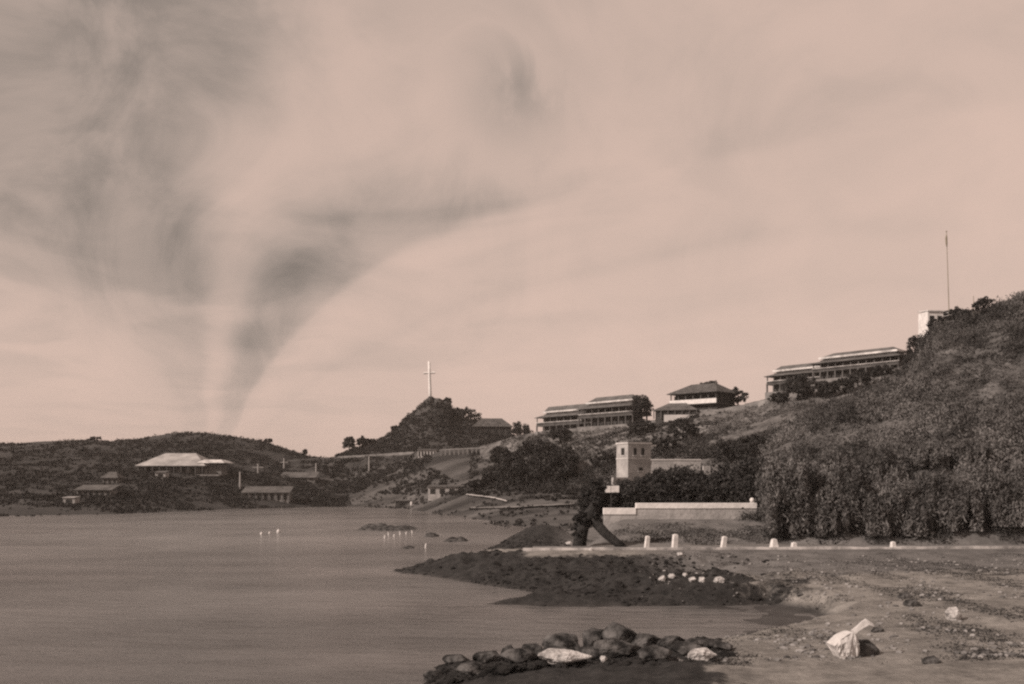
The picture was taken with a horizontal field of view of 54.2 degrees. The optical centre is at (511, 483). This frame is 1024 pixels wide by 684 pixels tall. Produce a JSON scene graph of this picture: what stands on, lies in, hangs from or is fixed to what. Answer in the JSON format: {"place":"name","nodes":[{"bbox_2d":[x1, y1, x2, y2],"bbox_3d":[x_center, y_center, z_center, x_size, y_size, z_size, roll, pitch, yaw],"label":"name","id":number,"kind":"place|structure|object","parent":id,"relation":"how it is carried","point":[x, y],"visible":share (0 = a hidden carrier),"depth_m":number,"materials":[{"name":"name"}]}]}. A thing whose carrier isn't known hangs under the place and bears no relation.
{"place":"outdoors","nodes":[
{"label":"outdoors","id":0,"kind":"place"},
{"bbox_2d":[0,433,352,515],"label":"headland hill","id":1,"kind":"structure","parent":0,"point":[19,510],"depth_m":369.39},
{"bbox_2d":[74,485,119,495],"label":"shore house","id":2,"kind":"structure","parent":1,"relation":"on","point":[97,489],"depth_m":312.49,"materials":[{"name":"stone"}]},
{"bbox_2d":[100,472,124,482],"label":"shore house","id":3,"kind":"structure","parent":1,"relation":"on","point":[112,477],"depth_m":341.25,"materials":[{"name":"stone"}]},
{"bbox_2d":[0,488,346,515],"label":"headland shore scrub","id":4,"kind":"object","parent":1,"relation":"on","point":[137,506],"visible":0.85,"depth_m":303.41,"materials":[{"name":"plant"}]},
{"bbox_2d":[0,431,349,500],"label":"headland scrub","id":5,"kind":"object","parent":1,"relation":"on","point":[266,479],"visible":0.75,"depth_m":391.13,"materials":[{"name":"plant"}]},
{"bbox_2d":[135,453,233,476],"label":"bungalow","id":6,"kind":"object","parent":1,"relation":"on","point":[195,463],"visible":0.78,"depth_m":378.18,"materials":[{"name":"stone"}]},
{"bbox_2d":[241,486,293,502],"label":"shore house","id":7,"kind":"structure","parent":1,"relation":"on","point":[280,494],"depth_m":346.84,"materials":[{"name":"stone"}]},
{"bbox_2d":[281,472,319,482],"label":"shore house","id":8,"kind":"structure","parent":1,"relation":"on","point":[308,476],"depth_m":403.68,"materials":[{"name":"stone"}]},
{"bbox_2d":[0,506,816,683],"bbox_3d":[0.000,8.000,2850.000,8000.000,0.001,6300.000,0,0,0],"label":"sea","id":9,"kind":"structure","parent":0,"point":[317,595],"depth_m":65.84,"materials":[{"name":"liquid"}]},
{"bbox_2d":[357,522,417,529],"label":"mudbank","id":10,"kind":"structure","parent":9,"relation":"in","point":[381,526],"depth_m":174.21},
{"bbox_2d":[343,402,495,470],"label":"summit hill","id":11,"kind":"structure","parent":0,"point":[359,464],"depth_m":456.09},
{"bbox_2d":[334,399,512,462],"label":"summit scrub","id":12,"kind":"object","parent":11,"relation":"on","point":[386,444],"visible":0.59,"depth_m":459.49,"materials":[{"name":"plant"}]},
{"bbox_2d":[457,406,481,421],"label":"hill tree","id":13,"kind":"object","parent":11,"relation":"on","point":[471,415],"visible":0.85,"depth_m":489.21,"materials":[{"name":"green plant"}]},
{"bbox_2d":[471,418,512,436],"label":"hilltop house","id":14,"kind":"structure","parent":11,"relation":"on","point":[499,426],"depth_m":466.88,"materials":[{"name":"tile"}]},
{"bbox_2d":[509,421,533,436],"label":"hill tree","id":15,"kind":"object","parent":11,"relation":"on","point":[517,430],"visible":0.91,"depth_m":456.30,"materials":[{"name":"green plant"}]},
{"bbox_2d":[287,448,603,530],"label":"lowland ground","id":16,"kind":"structure","parent":0,"point":[456,466],"depth_m":332.54,"materials":[{"name":"soil"}]},
{"bbox_2d":[333,453,431,487],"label":"shore slope bushes","id":17,"kind":"object","parent":16,"relation":"on","point":[389,469],"visible":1,"depth_m":403.53,"materials":[{"name":"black plant"}]},
{"bbox_2d":[299,449,585,507],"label":"lowland scrub","id":18,"kind":"object","parent":16,"relation":"on","point":[529,491],"visible":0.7,"depth_m":367.37,"materials":[{"name":"plant"}]},
{"bbox_2d":[427,485,463,500],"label":"shed","id":19,"kind":"object","parent":16,"relation":"on","point":[435,492],"visible":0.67,"depth_m":315.38,"materials":[{"name":"paint"}]},
{"bbox_2d":[347,493,592,530],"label":"lowland weed","id":20,"kind":"object","parent":16,"relation":"on","point":[517,522],"visible":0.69,"depth_m":231.00,"materials":[{"name":"plant"}]},
{"bbox_2d":[489,446,509,463],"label":"slope tree","id":21,"kind":"object","parent":16,"relation":"on","point":[496,451],"visible":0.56,"depth_m":341.89,"materials":[{"name":"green plant"}]},
{"bbox_2d":[497,450,525,485],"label":"slope tree","id":22,"kind":"object","parent":16,"relation":"on","point":[506,468],"visible":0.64,"depth_m":291.01,"materials":[{"name":"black plant"}]},
{"bbox_2d":[512,439,543,485],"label":"slope tree","id":23,"kind":"object","parent":16,"relation":"on","point":[519,464],"visible":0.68,"depth_m":284.89,"materials":[{"name":"black plant"}]},
{"bbox_2d":[486,446,589,498],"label":"slope bushes","id":24,"kind":"object","parent":16,"relation":"on","point":[548,485],"visible":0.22,"depth_m":284.31,"materials":[{"name":"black plant"}]},
{"bbox_2d":[526,438,561,484],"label":"slope tree","id":25,"kind":"object","parent":16,"relation":"on","point":[545,448],"visible":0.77,"depth_m":274.32,"materials":[{"name":"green plant"}]},
{"bbox_2d":[544,443,579,480],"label":"slope tree","id":26,"kind":"object","parent":16,"relation":"on","point":[566,469],"visible":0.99,"depth_m":271.06,"materials":[{"name":"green plant"}]},
{"bbox_2d":[0,0,1023,456],"label":"sky","id":27,"kind":"structure","parent":0,"point":[262,219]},
{"bbox_2d":[480,365,906,492],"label":"ridge hill","id":28,"kind":"structure","parent":0,"point":[485,453],"depth_m":269.22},
{"bbox_2d":[547,427,572,441],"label":"slope tree","id":29,"kind":"object","parent":28,"relation":"on","point":[564,431],"visible":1,"depth_m":329.80,"materials":[{"name":"black plant"}]},
{"bbox_2d":[536,404,591,431],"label":"barracks block","id":30,"kind":"structure","parent":28,"relation":"on","point":[558,417],"depth_m":361.93,"materials":[{"name":"paint"}]},
{"bbox_2d":[534,421,654,434],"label":"terrace wall","id":31,"kind":"structure","parent":28,"relation":"on","point":[593,428],"depth_m":336.61,"materials":[{"name":"stone"}]},
{"bbox_2d":[588,451,614,465],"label":"slope tree","id":32,"kind":"object","parent":28,"relation":"on","point":[604,456],"visible":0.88,"depth_m":269.62,"materials":[{"name":"black plant"}]},
{"bbox_2d":[576,394,653,427],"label":"barracks block","id":33,"kind":"structure","parent":28,"relation":"on","point":[609,410],"depth_m":341.66,"materials":[{"name":"paint"}]},
{"bbox_2d":[624,418,656,435],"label":"slope tree","id":34,"kind":"object","parent":28,"relation":"on","point":[640,423],"visible":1,"depth_m":293.98,"materials":[{"name":"black plant"}]},
{"bbox_2d":[628,394,653,417],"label":"ridge tree","id":35,"kind":"object","parent":28,"relation":"on","point":[644,405],"visible":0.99,"depth_m":324.73,"materials":[{"name":"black plant"}]},
{"bbox_2d":[611,442,700,484],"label":"stone tower house","id":36,"kind":"structure","parent":28,"relation":"on","point":[634,459],"depth_m":209.12,"materials":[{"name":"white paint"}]},
{"bbox_2d":[539,432,777,491],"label":"ridge foot bushes","id":37,"kind":"object","parent":28,"relation":"on","point":[702,452],"visible":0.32,"depth_m":243.34,"materials":[{"name":"black plant"}]},
{"bbox_2d":[649,434,681,453],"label":"slope tree","id":38,"kind":"object","parent":28,"relation":"on","point":[659,447],"visible":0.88,"depth_m":247.25,"materials":[{"name":"black plant"}]},
{"bbox_2d":[653,403,698,424],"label":"ridge bungalow","id":39,"kind":"object","parent":28,"relation":"on","point":[675,409],"visible":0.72,"depth_m":304.39,"materials":[{"name":"grey tile"}]},
{"bbox_2d":[666,417,699,440],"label":"slope tree","id":40,"kind":"object","parent":28,"relation":"on","point":[687,427],"visible":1,"depth_m":260.87,"materials":[{"name":"black plant"}]},
{"bbox_2d":[500,369,895,491],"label":"ridge scrub","id":41,"kind":"object","parent":28,"relation":"on","point":[729,426],"depth_m":269.06,"materials":[{"name":"plant"}]},
{"bbox_2d":[667,383,740,411],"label":"block house","id":42,"kind":"structure","parent":28,"relation":"on","point":[706,397],"depth_m":307.42,"materials":[{"name":"stone"}]},
{"bbox_2d":[711,439,753,457],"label":"slope tree","id":43,"kind":"object","parent":28,"relation":"on","point":[727,449],"visible":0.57,"depth_m":210.10,"materials":[{"name":"black plant"}]},
{"bbox_2d":[700,398,772,415],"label":"terrace wall","id":44,"kind":"structure","parent":28,"relation":"on","point":[729,409],"depth_m":291.69,"materials":[{"name":"stone"}]},
{"bbox_2d":[732,434,774,459],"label":"slope tree","id":45,"kind":"object","parent":28,"relation":"on","point":[746,447],"visible":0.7,"depth_m":202.79,"materials":[{"name":"black plant"}]},
{"bbox_2d":[764,363,819,398],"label":"barracks block","id":46,"kind":"structure","parent":28,"relation":"on","point":[781,375],"depth_m":304.95,"materials":[{"name":"paint"}]},
{"bbox_2d":[781,373,811,399],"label":"ridge tree","id":47,"kind":"object","parent":28,"relation":"on","point":[801,379],"visible":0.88,"depth_m":260.95,"materials":[{"name":"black plant"}]},
{"bbox_2d":[798,377,826,397],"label":"ridge tree","id":48,"kind":"object","parent":28,"relation":"on","point":[814,387],"visible":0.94,"depth_m":258.61,"materials":[{"name":"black plant"}]},
{"bbox_2d":[829,378,854,392],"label":"ridge tree","id":49,"kind":"object","parent":28,"relation":"on","point":[839,382],"visible":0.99,"depth_m":254.90,"materials":[{"name":"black plant"}]},
{"bbox_2d":[843,369,871,386],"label":"ridge tree","id":50,"kind":"object","parent":28,"relation":"on","point":[865,376],"visible":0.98,"depth_m":252.63,"materials":[{"name":"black plant"}]},
{"bbox_2d":[810,347,906,385],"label":"barracks block","id":51,"kind":"structure","parent":28,"relation":"on","point":[834,366],"depth_m":279.46,"materials":[{"name":"paint"}]},
{"bbox_2d":[871,364,894,378],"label":"ridge tree","id":52,"kind":"object","parent":28,"relation":"on","point":[878,370],"visible":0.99,"depth_m":248.84,"materials":[{"name":"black plant"}]},
{"bbox_2d":[610,521,783,544],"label":"bank grass","id":53,"kind":"structure","parent":0,"point":[693,538],"depth_m":103.04,"materials":[{"name":"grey plant"}]},
{"bbox_2d":[393,519,1023,683],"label":"beach ground","id":54,"kind":"structure","parent":0,"point":[900,668],"depth_m":65.58,"materials":[{"name":"sand"}]},
{"bbox_2d":[455,660,484,675],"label":"boulder","id":55,"kind":"object","parent":54,"relation":"on","point":[471,667],"visible":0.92,"depth_m":40.23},
{"bbox_2d":[472,650,500,663],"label":"boulder","id":56,"kind":"object","parent":54,"relation":"on","point":[483,657],"visible":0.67,"depth_m":43.44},
{"bbox_2d":[499,647,538,662],"bbox_3d":[0.263,7.119,41.559,1.465,0.655,1.507,0,0,40],"label":"boulder","id":57,"kind":"object","parent":54,"relation":"on","point":[521,655],"visible":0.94,"depth_m":41.12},
{"bbox_2d":[541,633,579,650],"bbox_3d":[2.265,7.653,46.672,1.786,1.327,1.777,0,0,-2],"label":"boulder","id":58,"kind":"object","parent":54,"relation":"on","point":[568,640],"visible":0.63,"depth_m":46.29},
{"bbox_2d":[538,648,592,663],"bbox_3d":[2.164,6.901,39.763,2.116,0.649,1.488,0,0,14],"label":"pale rock","id":59,"kind":"object","parent":54,"relation":"on","point":[554,656],"visible":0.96,"depth_m":39.34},
{"bbox_2d":[582,628,602,646],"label":"boulder","id":60,"kind":"object","parent":54,"relation":"on","point":[591,636],"visible":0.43,"depth_m":46.08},
{"bbox_2d":[578,482,608,515],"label":"bushy tree","id":61,"kind":"object","parent":54,"relation":"on","point":[586,492],"visible":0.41,"depth_m":119.32,"materials":[{"name":"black plant"}]},
{"bbox_2d":[571,478,625,546],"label":"leaning tree","id":62,"kind":"object","parent":54,"relation":"on","point":[588,517],"visible":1,"depth_m":96.40,"materials":[{"name":"black plant"}]},
{"bbox_2d":[394,526,808,683],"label":"reef rubble","id":63,"kind":"object","parent":54,"relation":"on","point":[508,668],"visible":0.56,"depth_m":67.08,"materials":[{"name":"stone"}]},
{"bbox_2d":[591,483,621,507],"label":"bushy tree","id":64,"kind":"object","parent":54,"relation":"on","point":[616,497],"visible":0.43,"depth_m":119.68,"materials":[{"name":"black plant"}]},
{"bbox_2d":[592,638,641,658],"bbox_3d":[4.214,6.845,41.236,1.778,0.928,1.758,0,0,34],"label":"boulder","id":65,"kind":"object","parent":54,"relation":"on","point":[612,647],"visible":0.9,"depth_m":40.68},
{"bbox_2d":[602,622,636,643],"bbox_3d":[4.991,7.202,45.962,1.631,1.703,1.587,0,0,-26],"label":"boulder","id":66,"kind":"object","parent":54,"relation":"on","point":[618,631],"visible":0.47,"depth_m":45.45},
{"bbox_2d":[621,482,661,507],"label":"bushy tree","id":67,"kind":"object","parent":54,"relation":"on","point":[631,494],"visible":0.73,"depth_m":117.67,"materials":[{"name":"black plant"}]},
{"bbox_2d":[632,633,661,651],"bbox_3d":[6.069,7.200,44.932,1.551,1.087,1.395,0,0,-22],"label":"boulder","id":68,"kind":"object","parent":54,"relation":"on","point":[642,640],"visible":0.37,"depth_m":44.35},
{"bbox_2d":[633,468,675,498],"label":"bushy tree","id":69,"kind":"object","parent":54,"relation":"on","point":[659,475],"visible":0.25,"depth_m":122.75,"materials":[{"name":"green plant"}]},
{"bbox_2d":[637,644,673,660],"bbox_3d":[5.637,6.824,40.214,1.495,0.638,1.400,0,0,37],"label":"boulder","id":70,"kind":"object","parent":54,"relation":"on","point":[654,652],"visible":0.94,"depth_m":39.87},
{"bbox_2d":[641,480,682,502],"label":"bushy tree","id":71,"kind":"object","parent":54,"relation":"on","point":[668,488],"visible":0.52,"depth_m":117.55,"materials":[{"name":"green plant"}]},
{"bbox_2d":[656,635,684,649],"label":"boulder","id":72,"kind":"object","parent":54,"relation":"on","point":[666,642],"visible":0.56,"depth_m":44.06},
{"bbox_2d":[654,463,703,486],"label":"bushy tree","id":73,"kind":"object","parent":54,"relation":"on","point":[678,473],"visible":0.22,"depth_m":124.24,"materials":[{"name":"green plant"}]},
{"bbox_2d":[603,503,758,527],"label":"boundary wall","id":74,"kind":"structure","parent":54,"relation":"on","point":[683,511],"depth_m":112.14,"materials":[{"name":"stone"}]},
{"bbox_2d":[672,641,704,655],"bbox_3d":[7.246,6.883,41.480,1.510,0.627,1.259,0,0,-44],"label":"boulder","id":75,"kind":"object","parent":54,"relation":"on","point":[683,648],"visible":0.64,"depth_m":41.16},
{"bbox_2d":[672,481,711,502],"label":"bushy tree","id":76,"kind":"object","parent":54,"relation":"on","point":[689,492],"visible":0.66,"depth_m":117.64,"materials":[{"name":"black plant"}]},
{"bbox_2d":[685,638,715,648],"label":"boulder","id":77,"kind":"object","parent":54,"relation":"on","point":[708,643],"visible":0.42,"depth_m":43.96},
{"bbox_2d":[679,469,725,494],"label":"bushy tree","id":78,"kind":"object","parent":54,"relation":"on","point":[696,477],"visible":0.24,"depth_m":123.65,"materials":[{"name":"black plant"}]},
{"bbox_2d":[688,648,716,660],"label":"pale rock","id":79,"kind":"object","parent":54,"relation":"on","point":[696,654],"visible":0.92,"depth_m":40.03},
{"bbox_2d":[693,482,736,502],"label":"bushy tree","id":80,"kind":"object","parent":54,"relation":"on","point":[719,495],"visible":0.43,"depth_m":117.45,"materials":[{"name":"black plant"}]},
{"bbox_2d":[704,461,747,496],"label":"bushy tree","id":81,"kind":"object","parent":54,"relation":"on","point":[727,469],"visible":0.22,"depth_m":122.89,"materials":[{"name":"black plant"}]},
{"bbox_2d":[721,478,759,504],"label":"bushy tree","id":82,"kind":"object","parent":54,"relation":"on","point":[743,490],"visible":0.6,"depth_m":116.43,"materials":[{"name":"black plant"}]},
{"bbox_2d":[726,456,764,494],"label":"bushy tree","id":83,"kind":"object","parent":54,"relation":"on","point":[744,467],"visible":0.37,"depth_m":120.47,"materials":[{"name":"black plant"}]},
{"bbox_2d":[639,554,1023,661],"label":"beach pebbles","id":84,"kind":"object","parent":54,"relation":"on","point":[812,650],"visible":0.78,"depth_m":49.71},
{"bbox_2d":[656,551,1023,665],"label":"beach weed","id":85,"kind":"object","parent":54,"relation":"on","point":[989,657],"visible":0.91,"depth_m":58.48,"materials":[{"name":"plant"}]},
{"bbox_2d":[826,619,874,658],"bbox_3d":[13.972,6.377,41.094,1.775,1.664,1.401,0,0,0],"label":"canvas heap","id":86,"kind":"object","parent":54,"relation":"on","point":[843,644],"visible":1,"depth_m":40.54,"materials":[{"name":"fabric"}]},
{"bbox_2d":[858,639,879,656],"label":"propping rock","id":87,"kind":"object","parent":54,"relation":"on","point":[868,647],"visible":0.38,"depth_m":41.17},
{"bbox_2d":[945,607,962,620],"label":"pale rock","id":88,"kind":"object","parent":54,"relation":"on","point":[953,614],"visible":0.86,"depth_m":50.76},
{"bbox_2d":[533,545,1023,547],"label":"road","id":89,"kind":"structure","parent":0,"point":[764,546],"depth_m":95.68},
{"bbox_2d":[523,546,1023,550],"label":"kerb","id":90,"kind":"structure","parent":89,"relation":"on","point":[819,547],"depth_m":92.29,"materials":[{"name":"concrete"}]},
{"bbox_2d":[757,301,1023,544],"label":"scrub hill","id":91,"kind":"structure","parent":0,"point":[966,537],"depth_m":126.85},
{"bbox_2d":[755,446,812,537],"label":"drooping tree","id":92,"kind":"object","parent":91,"relation":"on","point":[775,479],"visible":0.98,"depth_m":100.20,"materials":[{"name":"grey plant"}]},
{"bbox_2d":[781,450,823,484],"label":"drooping tree","id":93,"kind":"object","parent":91,"relation":"on","point":[814,470],"visible":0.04,"depth_m":109.18,"materials":[{"name":"grey plant"}]},
{"bbox_2d":[787,466,823,532],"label":"drooping tree","id":94,"kind":"object","parent":91,"relation":"on","point":[814,482],"visible":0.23,"depth_m":101.83,"materials":[{"name":"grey plant"}]},
{"bbox_2d":[805,485,851,536],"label":"drooping tree","id":95,"kind":"object","parent":91,"relation":"on","point":[819,514],"visible":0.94,"depth_m":99.78,"materials":[{"name":"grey plant"}]},
{"bbox_2d":[807,445,859,500],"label":"drooping tree","id":96,"kind":"object","parent":91,"relation":"on","point":[832,460],"visible":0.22,"depth_m":111.25,"materials":[{"name":"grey plant"}]},
{"bbox_2d":[824,465,875,530],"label":"drooping tree","id":97,"kind":"object","parent":91,"relation":"on","point":[842,481],"visible":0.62,"depth_m":100.49,"materials":[{"name":"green plant"}]},
{"bbox_2d":[854,489,897,535],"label":"drooping tree","id":98,"kind":"object","parent":91,"relation":"on","point":[878,512],"visible":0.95,"depth_m":99.56,"materials":[{"name":"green plant"}]},
{"bbox_2d":[734,290,1023,535],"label":"hillside bushes","id":99,"kind":"object","parent":91,"relation":"on","point":[958,333],"depth_m":143.21,"materials":[{"name":"plant"}]},
{"bbox_2d":[854,443,908,486],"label":"drooping tree","id":100,"kind":"object","parent":91,"relation":"on","point":[873,465],"visible":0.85,"depth_m":111.50,"materials":[{"name":"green plant"}]},
{"bbox_2d":[761,516,1023,544],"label":"hill foot scrub","id":101,"kind":"object","parent":91,"relation":"on","point":[887,536],"visible":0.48,"depth_m":99.47,"materials":[{"name":"black plant"}]},
{"bbox_2d":[869,465,916,533],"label":"drooping tree","id":102,"kind":"object","parent":91,"relation":"on","point":[897,492],"visible":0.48,"depth_m":100.65,"materials":[{"name":"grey plant"}]},
{"bbox_2d":[892,495,936,535],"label":"drooping tree","id":103,"kind":"object","parent":91,"relation":"on","point":[920,521],"visible":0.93,"depth_m":99.72,"materials":[{"name":"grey plant"}]},
{"bbox_2d":[898,443,949,466],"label":"drooping tree","id":104,"kind":"object","parent":91,"relation":"on","point":[917,455],"visible":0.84,"depth_m":111.35,"materials":[{"name":"grey plant"}]},
{"bbox_2d":[917,310,944,337],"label":"white house","id":105,"kind":"structure","parent":91,"relation":"on","point":[925,317],"depth_m":188.59,"materials":[{"name":"paint"}]},
{"bbox_2d":[910,465,960,527],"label":"drooping tree","id":106,"kind":"object","parent":91,"relation":"on","point":[938,483],"visible":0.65,"depth_m":100.99,"materials":[{"name":"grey plant"}]},
{"bbox_2d":[934,486,985,530],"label":"drooping tree","id":107,"kind":"object","parent":91,"relation":"on","point":[963,508],"visible":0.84,"depth_m":99.57,"materials":[{"name":"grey plant"}]},
{"bbox_2d":[944,435,998,467],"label":"drooping tree","id":108,"kind":"object","parent":91,"relation":"on","point":[973,450],"visible":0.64,"depth_m":112.54,"materials":[{"name":"grey plant"}]},
{"bbox_2d":[971,296,995,312],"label":"hilltop bush","id":109,"kind":"object","parent":91,"relation":"on","point":[979,303],"visible":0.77,"depth_m":170.79,"materials":[{"name":"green plant"}]},
{"bbox_2d":[955,456,1013,519],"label":"drooping tree","id":110,"kind":"object","parent":91,"relation":"on","point":[977,476],"visible":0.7,"depth_m":100.62,"materials":[{"name":"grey plant"}]},
{"bbox_2d":[983,474,1023,526],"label":"drooping tree","id":111,"kind":"object","parent":91,"relation":"on","point":[1014,500],"visible":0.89,"depth_m":99.38,"materials":[{"name":"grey plant"}]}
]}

